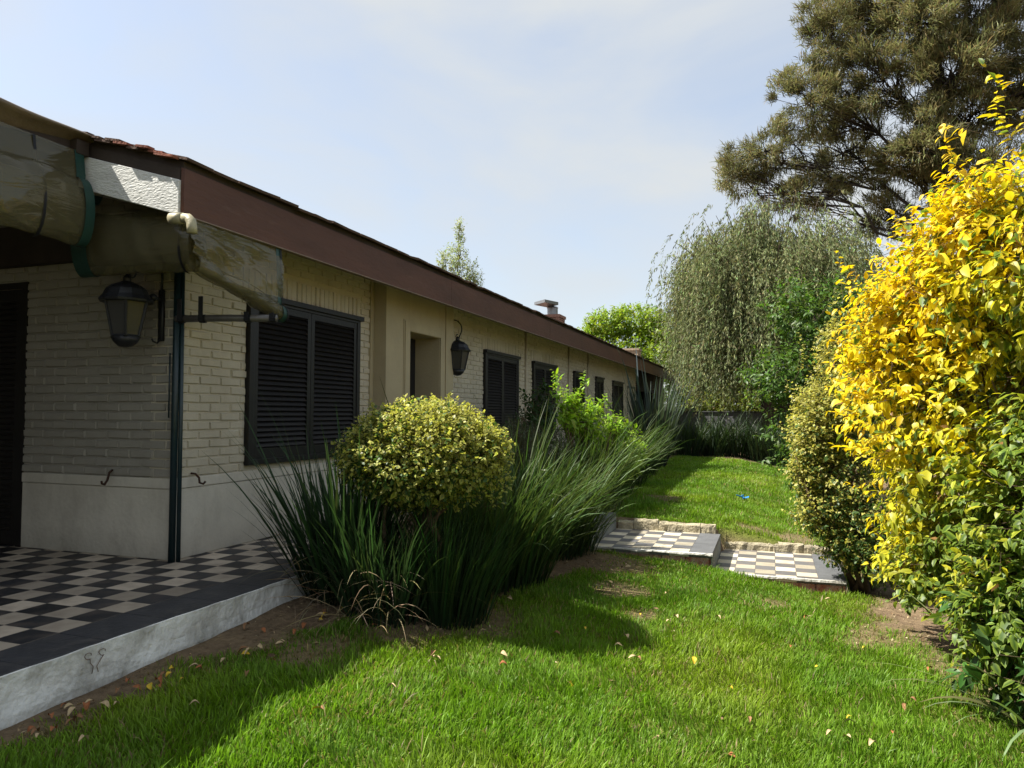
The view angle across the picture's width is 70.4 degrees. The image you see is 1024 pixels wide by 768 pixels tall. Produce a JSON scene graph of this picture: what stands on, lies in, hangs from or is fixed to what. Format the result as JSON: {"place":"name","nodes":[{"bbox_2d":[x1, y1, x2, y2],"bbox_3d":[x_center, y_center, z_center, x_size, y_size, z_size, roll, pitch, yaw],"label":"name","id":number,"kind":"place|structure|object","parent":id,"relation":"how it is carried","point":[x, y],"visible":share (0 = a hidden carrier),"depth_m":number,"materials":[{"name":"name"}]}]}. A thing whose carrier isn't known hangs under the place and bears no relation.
{"place":"outdoors","nodes":[
{"label":"outdoors","id":0,"kind":"place"},
{"bbox_2d":[0,538,323,650],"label":"patio","id":1,"kind":"structure","parent":0,"point":[44,593],"depth_m":4.92,"materials":[{"name":"tile"}]},
{"bbox_2d":[0,448,1023,767],"bbox_3d":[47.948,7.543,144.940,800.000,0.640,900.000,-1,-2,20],"label":"ground","id":2,"kind":"structure","parent":0,"point":[278,620],"depth_m":4.46,"materials":[{"name":"soil"}]},
{"bbox_2d":[67,707,76,715],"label":"fallen leaf","id":3,"kind":"object","parent":2,"relation":"on","point":[70,709],"visible":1,"depth_m":3.26,"materials":[{"name":"beige plant"}]},
{"bbox_2d":[73,712,82,720],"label":"fallen leaf","id":4,"kind":"object","parent":2,"relation":"on","point":[79,714],"visible":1,"depth_m":3.17,"materials":[{"name":"brown plant"}]},
{"bbox_2d":[83,701,89,709],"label":"fallen leaf","id":5,"kind":"object","parent":2,"relation":"on","point":[86,705],"visible":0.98,"depth_m":3.30,"materials":[{"name":"brown plant"}]},
{"bbox_2d":[0,572,311,729],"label":"curb","id":6,"kind":"structure","parent":2,"relation":"on","point":[28,692],"depth_m":3.72,"materials":[{"name":"white paint"}]},
{"bbox_2d":[84,648,105,673],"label":"wire loops","id":7,"kind":"object","parent":6,"relation":"hanging from","point":[98,662],"visible":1,"depth_m":3.58,"materials":[{"name":"black metal"}]},
{"bbox_2d":[0,562,301,675],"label":"patio border","id":8,"kind":"object","parent":6,"relation":"on","point":[14,659],"visible":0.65,"depth_m":3.96,"materials":[{"name":"tile"}]},
{"bbox_2d":[201,372,472,623],"bbox_3d":[-1.204,0.665,5.122,1.860,1.812,1.824,-1,-2,20],"label":"strap leaf clump","id":9,"kind":"object","parent":2,"relation":"on","point":[319,582],"visible":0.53,"depth_m":4.95,"materials":[{"name":"green plant"}]},
{"bbox_2d":[0,97,676,562],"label":"house","id":10,"kind":"structure","parent":2,"relation":"on","point":[104,439],"depth_m":6.16,"materials":[{"name":"brick"}]},
{"bbox_2d":[0,282,28,546],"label":"porch door","id":11,"kind":"structure","parent":10,"relation":"in","point":[14,308],"depth_m":6.23,"materials":[{"name":"paint"}]},
{"bbox_2d":[32,133,94,246],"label":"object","id":12,"kind":"object","parent":10,"relation":"hanging from","point":[85,202],"visible":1,"depth_m":5.05,"materials":[{"name":"green fabric"}]},
{"bbox_2d":[70,195,187,277],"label":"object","id":13,"kind":"object","parent":10,"relation":"hanging from","point":[97,248],"visible":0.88,"depth_m":5.41,"materials":[{"name":"green fabric"}]},
{"bbox_2d":[98,244,165,347],"bbox_3d":[-2.856,-0.671,5.468,0.450,0.799,0.369,1,-3,-27],"label":"wall lantern","id":14,"kind":"object","parent":10,"relation":"attached to","point":[127,301],"depth_m":5.37,"materials":[{"name":"black metal"}]},
{"bbox_2d":[174,296,277,322],"bbox_3d":[-2.194,-0.570,5.579,0.800,0.201,0.070,0,-2,4],"label":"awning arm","id":15,"kind":"object","parent":10,"relation":"attached to","point":[200,317],"visible":1,"depth_m":5.56,"materials":[{"name":"grey metal"}]},
{"bbox_2d":[272,248,288,323],"bbox_3d":[-1.990,-0.809,5.381,0.164,0.614,0.985,-1,-2,20],"label":"rolled curtain","id":16,"kind":"object","parent":10,"relation":"hanging from","point":[284,317],"visible":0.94,"depth_m":5.82,"materials":[{"name":"fabric"}]},
{"bbox_2d":[243,291,363,464],"bbox_3d":[-2.004,-0.017,7.247,0.079,1.532,1.860,-1,-2,20],"label":"window","id":17,"kind":"structure","parent":10,"relation":"in","point":[297,369],"depth_m":7.07,"materials":[{"name":"paint"}]},
{"bbox_2d":[410,338,414,425],"bbox_3d":[-1.521,0.448,9.414,0.129,2.139,0.868,-1,-2,20],"label":"front door","id":18,"kind":"structure","parent":10,"relation":"in","point":[412,341],"depth_m":9.76,"materials":[{"name":"metal"}]},
{"bbox_2d":[450,319,470,375],"bbox_3d":[-0.763,-0.514,10.178,0.367,0.799,0.369,1,-3,-25],"label":"wall lantern","id":19,"kind":"object","parent":10,"relation":"attached to","point":[460,350],"depth_m":10.07,"materials":[{"name":"black metal"}]},
{"bbox_2d":[482,349,520,434],"bbox_3d":[-0.155,0.168,12.440,0.079,1.392,1.690,-1,-2,20],"label":"window","id":20,"kind":"structure","parent":10,"relation":"in","point":[500,370],"depth_m":12.35,"materials":[{"name":"paint"}]},
{"bbox_2d":[531,361,557,430],"bbox_3d":[0.676,0.270,14.774,0.079,1.382,1.590,-1,-2,20],"label":"window","id":21,"kind":"structure","parent":10,"relation":"in","point":[540,370],"depth_m":14.67,"materials":[{"name":"paint"}]},
{"bbox_2d":[572,371,585,414],"bbox_3d":[1.619,0.255,17.424,0.079,1.092,1.030,-1,-2,20],"label":"window","id":22,"kind":"structure","parent":10,"relation":"in","point":[576,381],"depth_m":17.37,"materials":[{"name":"paint"}]},
{"bbox_2d":[595,376,604,416],"bbox_3d":[2.362,0.351,19.509,0.079,1.072,0.940,-1,-2,20],"label":"window","id":23,"kind":"structure","parent":10,"relation":"in","point":[600,380],"depth_m":19.44,"materials":[{"name":"paint"}]},
{"bbox_2d":[612,380,623,416],"bbox_3d":[3.200,0.454,21.862,0.079,1.062,1.540,-1,-2,20],"label":"window","id":24,"kind":"structure","parent":10,"relation":"in","point":[617,389],"depth_m":21.76,"materials":[{"name":"paint"}]},
{"bbox_2d":[261,462,487,643],"bbox_3d":[-0.842,1.036,4.811,1.461,1.127,1.560,-1,-2,20],"label":"strap leaf clump","id":25,"kind":"object","parent":2,"relation":"on","point":[389,596],"visible":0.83,"depth_m":4.63,"materials":[{"name":"green plant"}]},
{"bbox_2d":[329,390,516,613],"bbox_3d":[-0.615,0.854,5.069,1.379,1.613,1.191,-1,-2,20],"label":"round bush","id":26,"kind":"object","parent":2,"relation":"on","point":[440,450],"visible":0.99,"depth_m":4.78,"materials":[{"name":"green plant"}]},
{"bbox_2d":[356,483,550,629],"bbox_3d":[-0.424,1.123,5.021,1.343,1.067,1.307,-1,-2,20],"label":"strap leaf clump","id":27,"kind":"object","parent":2,"relation":"on","point":[467,586],"visible":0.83,"depth_m":4.80,"materials":[{"name":"green plant"}]},
{"bbox_2d":[436,216,484,285],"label":"poplar tree","id":28,"kind":"object","parent":2,"relation":"on","point":[468,277],"visible":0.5,"depth_m":52.47,"materials":[{"name":"green plant"}]},
{"bbox_2d":[355,376,630,594],"bbox_3d":[-0.222,0.827,6.112,2.646,1.758,2.609,-1,-2,20],"label":"strap leaf clump","id":29,"kind":"object","parent":2,"relation":"on","point":[533,561],"visible":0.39,"depth_m":5.82,"materials":[{"name":"green plant"}]},
{"bbox_2d":[0,454,1023,767],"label":"grass","id":30,"kind":"structure","parent":2,"relation":"on","point":[524,676],"depth_m":3.91,"materials":[{"name":"green plant"}]},
{"bbox_2d":[30,726,39,734],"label":"fallen leaf","id":31,"kind":"object","parent":30,"relation":"on","point":[34,729],"visible":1,"depth_m":3.04,"materials":[{"name":"brown plant"}]},
{"bbox_2d":[78,734,88,741],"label":"fallen leaf","id":32,"kind":"object","parent":30,"relation":"on","point":[82,736],"visible":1,"depth_m":2.95,"materials":[{"name":"beige plant"}]},
{"bbox_2d":[100,700,109,707],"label":"fallen leaf","id":33,"kind":"object","parent":30,"relation":"on","point":[106,702],"visible":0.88,"depth_m":3.29,"materials":[{"name":"beige plant"}]},
{"bbox_2d":[155,675,161,683],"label":"fallen leaf","id":34,"kind":"object","parent":30,"relation":"on","point":[159,678],"visible":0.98,"depth_m":3.59,"materials":[{"name":"brown plant"}]},
{"bbox_2d":[868,738,876,745],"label":"fallen leaf","id":35,"kind":"object","parent":30,"relation":"on","point":[870,741],"visible":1,"depth_m":3.64,"materials":[{"name":"beige plant"}]},
{"bbox_2d":[7,553,1023,765],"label":"leaf litter","id":36,"kind":"object","parent":2,"relation":"on","point":[271,655],"visible":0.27,"depth_m":5.45,"materials":[{"name":"brown plant"}]},
{"bbox_2d":[481,417,569,482],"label":"strap leaf clump","id":37,"kind":"object","parent":2,"relation":"on","point":[531,456],"visible":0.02,"depth_m":8.71,"materials":[{"name":"green plant"}]},
{"bbox_2d":[502,378,562,456],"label":"dark leafy shrub","id":38,"kind":"object","parent":2,"relation":"on","point":[536,407],"visible":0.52,"depth_m":11.58,"materials":[{"name":"green plant"}]},
{"bbox_2d":[499,413,595,479],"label":"shrub","id":39,"kind":"object","parent":2,"relation":"on","point":[521,430],"visible":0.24,"depth_m":9.59,"materials":[{"name":"green plant"}]},
{"bbox_2d":[471,391,650,560],"bbox_3d":[0.297,0.855,7.558,2.779,1.841,2.694,-1,-2,20],"label":"strap leaf clump","id":40,"kind":"object","parent":2,"relation":"on","point":[570,549],"visible":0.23,"depth_m":7.15,"materials":[{"name":"green plant"}]},
{"bbox_2d":[509,422,642,556],"bbox_3d":[0.601,1.119,7.565,1.734,1.500,1.713,-1,-2,20],"label":"strap leaf clump","id":41,"kind":"object","parent":2,"relation":"on","point":[589,542],"visible":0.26,"depth_m":7.40,"materials":[{"name":"green plant"}]},
{"bbox_2d":[550,368,649,482],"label":"lime shrub","id":42,"kind":"object","parent":2,"relation":"on","point":[579,423],"visible":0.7,"depth_m":10.09,"materials":[{"name":"green plant"}]},
{"bbox_2d":[523,408,685,511],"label":"strap leaf clump","id":43,"kind":"object","parent":2,"relation":"on","point":[623,485],"visible":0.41,"depth_m":9.42,"materials":[{"name":"green plant"}]},
{"bbox_2d":[544,388,676,495],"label":"strap leaf clump","id":44,"kind":"object","parent":2,"relation":"on","point":[627,452],"visible":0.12,"depth_m":11.06,"materials":[{"name":"green plant"}]},
{"bbox_2d":[577,301,682,380],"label":"round tree","id":45,"kind":"object","parent":2,"relation":"on","point":[618,327],"visible":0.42,"depth_m":47.77,"materials":[{"name":"green plant"}]},
{"bbox_2d":[595,399,675,485],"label":"strap leaf clump","id":46,"kind":"object","parent":2,"relation":"on","point":[641,478],"visible":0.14,"depth_m":13.02,"materials":[{"name":"green plant"}]},
{"bbox_2d":[594,340,705,467],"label":"strap leaf clump","id":47,"kind":"object","parent":2,"relation":"on","point":[648,411],"visible":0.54,"depth_m":17.38,"materials":[{"name":"green plant"}]},
{"bbox_2d":[604,401,699,476],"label":"strap leaf clump","id":48,"kind":"object","parent":2,"relation":"on","point":[658,458],"visible":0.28,"depth_m":14.89,"materials":[{"name":"green plant"}]},
{"bbox_2d":[594,550,710,566],"bbox_3d":[1.653,1.923,8.152,1.223,0.253,1.272,-1,-2,20],"label":"path riser","id":49,"kind":"object","parent":2,"relation":"on","point":[700,561],"visible":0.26,"depth_m":7.46,"materials":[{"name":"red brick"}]},
{"bbox_2d":[689,533,720,557],"bbox_3d":[2.132,1.766,7.987,0.232,0.046,1.273,-1,-2,20],"label":"path border","id":50,"kind":"object","parent":49,"relation":"on","point":[706,543],"visible":1,"depth_m":7.87,"materials":[{"name":"grey stone"}]},
{"bbox_2d":[618,518,715,533],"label":"kerb","id":51,"kind":"structure","parent":2,"relation":"on","point":[647,524],"depth_m":8.78,"materials":[{"name":"stone"}]},
{"bbox_2d":[664,405,724,455],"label":"strap leaf clump","id":52,"kind":"object","parent":2,"relation":"on","point":[686,447],"visible":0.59,"depth_m":21.81,"materials":[{"name":"green plant"}]},
{"bbox_2d":[652,336,747,410],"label":"dark tree","id":53,"kind":"object","parent":2,"relation":"on","point":[669,340],"visible":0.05,"depth_m":41.77,"materials":[{"name":"green plant"}]},
{"bbox_2d":[679,377,736,412],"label":"bush","id":54,"kind":"object","parent":2,"relation":"on","point":[718,405],"visible":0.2,"depth_m":30.93,"materials":[{"name":"green plant"}]},
{"bbox_2d":[664,380,753,410],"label":"distant tree","id":55,"kind":"object","parent":2,"relation":"on","point":[692,396],"depth_m":65.44,"materials":[{"name":"green plant"}]},
{"bbox_2d":[678,405,751,456],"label":"strap leaf clump","id":56,"kind":"object","parent":2,"relation":"on","point":[713,448],"visible":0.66,"depth_m":22.21,"materials":[{"name":"green plant"}]},
{"bbox_2d":[697,400,774,458],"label":"strap leaf clump","id":57,"kind":"object","parent":2,"relation":"on","point":[734,449],"visible":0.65,"depth_m":22.18,"materials":[{"name":"green plant"}]},
{"bbox_2d":[711,379,760,412],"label":"bush","id":58,"kind":"object","parent":2,"relation":"on","point":[744,406],"visible":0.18,"depth_m":31.06,"materials":[{"name":"green plant"}]},
{"bbox_2d":[712,410,794,464],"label":"strap leaf clump","id":59,"kind":"object","parent":2,"relation":"on","point":[755,447],"visible":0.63,"depth_m":21.76,"materials":[{"name":"green plant"}]},
{"bbox_2d":[645,185,895,448],"label":"weeping tree","id":60,"kind":"object","parent":2,"relation":"on","point":[719,323],"visible":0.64,"depth_m":23.77,"materials":[{"name":"green plant"}]},
{"bbox_2d":[740,417,807,466],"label":"strap leaf clump","id":61,"kind":"object","parent":2,"relation":"on","point":[771,452],"visible":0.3,"depth_m":21.27,"materials":[{"name":"green plant"}]},
{"bbox_2d":[662,411,892,460],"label":"garden wall","id":62,"kind":"structure","parent":2,"relation":"on","point":[755,415],"depth_m":27.73,"materials":[{"name":"grey concrete"}]},
{"bbox_2d":[754,389,807,410],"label":"bush","id":63,"kind":"object","parent":2,"relation":"on","point":[777,403],"visible":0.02,"depth_m":30.91,"materials":[{"name":"green plant"}]},
{"bbox_2d":[725,541,843,568],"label":"kerb","id":64,"kind":"structure","parent":2,"relation":"on","point":[787,547],"depth_m":8.59,"materials":[{"name":"stone"}]},
{"bbox_2d":[761,580,845,594],"bbox_3d":[2.899,2.130,7.925,1.238,0.253,1.379,-1,-2,20],"label":"path riser","id":65,"kind":"object","parent":2,"relation":"on","point":[820,587],"visible":0.12,"depth_m":7.16,"materials":[{"name":"red brick"}]},
{"bbox_2d":[812,554,846,585],"bbox_3d":[3.374,1.974,7.761,0.253,0.046,1.378,-1,-2,20],"label":"path border","id":66,"kind":"object","parent":65,"relation":"on","point":[823,571],"visible":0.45,"depth_m":7.51,"materials":[{"name":"grey stone"}]},
{"bbox_2d":[775,371,891,459],"bbox_3d":[11.760,0.448,25.775,4.630,5.423,4.172,-1,-2,20],"label":"evergreen tree","id":67,"kind":"object","parent":2,"relation":"on","point":[778,407],"depth_m":25.83,"materials":[{"name":"green plant"}]},
{"bbox_2d":[776,289,905,593],"bbox_3d":[3.427,0.561,7.337,1.311,3.085,1.192,-2,-3,38],"label":"variegated shrub","id":68,"kind":"object","parent":2,"relation":"on","point":[850,545],"visible":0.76,"depth_m":7.16,"materials":[{"name":"green plant"}]},
{"bbox_2d":[734,264,955,494],"bbox_3d":[5.064,0.143,10.964,3.296,3.936,1.961,0,-2,4],"label":"leafy tree","id":69,"kind":"object","parent":2,"relation":"on","point":[771,383],"visible":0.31,"depth_m":11.01,"materials":[{"name":"green plant"}]},
{"bbox_2d":[710,0,1023,243],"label":"feathery conifer","id":70,"kind":"object","parent":2,"relation":"on","point":[968,41],"visible":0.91,"depth_m":35.93,"materials":[{"name":"green plant"}]},
{"bbox_2d":[822,58,1023,724],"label":"golden shrub","id":71,"kind":"object","parent":2,"relation":"on","point":[929,317],"visible":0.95,"depth_m":4.59,"materials":[{"name":"yellow plant"}]},
{"bbox_2d":[871,351,998,462],"bbox_3d":[13.804,-0.021,24.032,4.678,6.289,4.566,2,-3,-32],"label":"evergreen tree","id":72,"kind":"object","parent":2,"relation":"on","point":[935,390],"depth_m":23.96,"materials":[{"name":"green plant"}]},
{"bbox_2d":[873,351,1010,476],"bbox_3d":[10.360,-0.038,16.371,4.588,5.317,3.915,-1,-2,20],"label":"evergreen tree","id":73,"kind":"object","parent":2,"relation":"on","point":[962,395],"depth_m":15.63,"materials":[{"name":"green plant"}]},
{"bbox_2d":[872,585,1023,760],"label":"strap leaf clump","id":74,"kind":"object","parent":2,"relation":"on","point":[1001,711],"visible":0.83,"depth_m":4.08,"materials":[{"name":"green plant"}]},
{"bbox_2d":[927,560,1023,718],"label":"glossy shrub","id":75,"kind":"object","parent":2,"relation":"on","point":[984,641],"visible":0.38,"depth_m":4.13,"materials":[{"name":"green plant"}]},
{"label":"path riser","id":76,"kind":"structure","parent":2,"relation":"on","visible":0},
{"bbox_2d":[593,512,615,529],"bbox_3d":[0.953,1.584,8.382,0.234,0.046,1.333,-1,-2,20],"label":"path border","id":77,"kind":"object","parent":76,"relation":"on","point":[611,514],"visible":0.17,"depth_m":8.65,"materials":[{"name":"grey stone"}]},
{"bbox_2d":[0,0,1023,408],"label":"sky","id":78,"kind":"structure","parent":0,"point":[568,139],"materials":[{"name":"blue"}]},
{"bbox_2d":[590,516,615,549],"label":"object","id":79,"kind":"structure","parent":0,"point":[612,527],"depth_m":8.54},
{"bbox_2d":[594,528,699,556],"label":"path","id":80,"kind":"structure","parent":0,"point":[653,540],"depth_m":8.10,"materials":[{"name":"tile"}]},
{"bbox_2d":[594,546,712,556],"bbox_3d":[1.444,1.739,7.544,1.240,0.034,0.027,-1,-2,20],"label":"path nosing","id":81,"kind":"object","parent":80,"relation":"on","point":[661,551],"visible":0.96,"depth_m":7.52,"materials":[{"name":"white paint"}]},
{"bbox_2d":[711,538,720,567],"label":"step riser","id":82,"kind":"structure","parent":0,"point":[715,558],"depth_m":7.90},
{"bbox_2d":[716,549,818,583],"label":"path","id":83,"kind":"structure","parent":0,"point":[796,565],"depth_m":7.90,"materials":[{"name":"tile"}]},
{"bbox_2d":[739,573,845,583],"bbox_3d":[2.665,1.944,7.271,1.240,0.034,0.028,-1,-2,20],"label":"path nosing","id":84,"kind":"object","parent":83,"relation":"on","point":[803,579],"visible":0.63,"depth_m":7.20,"materials":[{"name":"white paint"}]}
]}

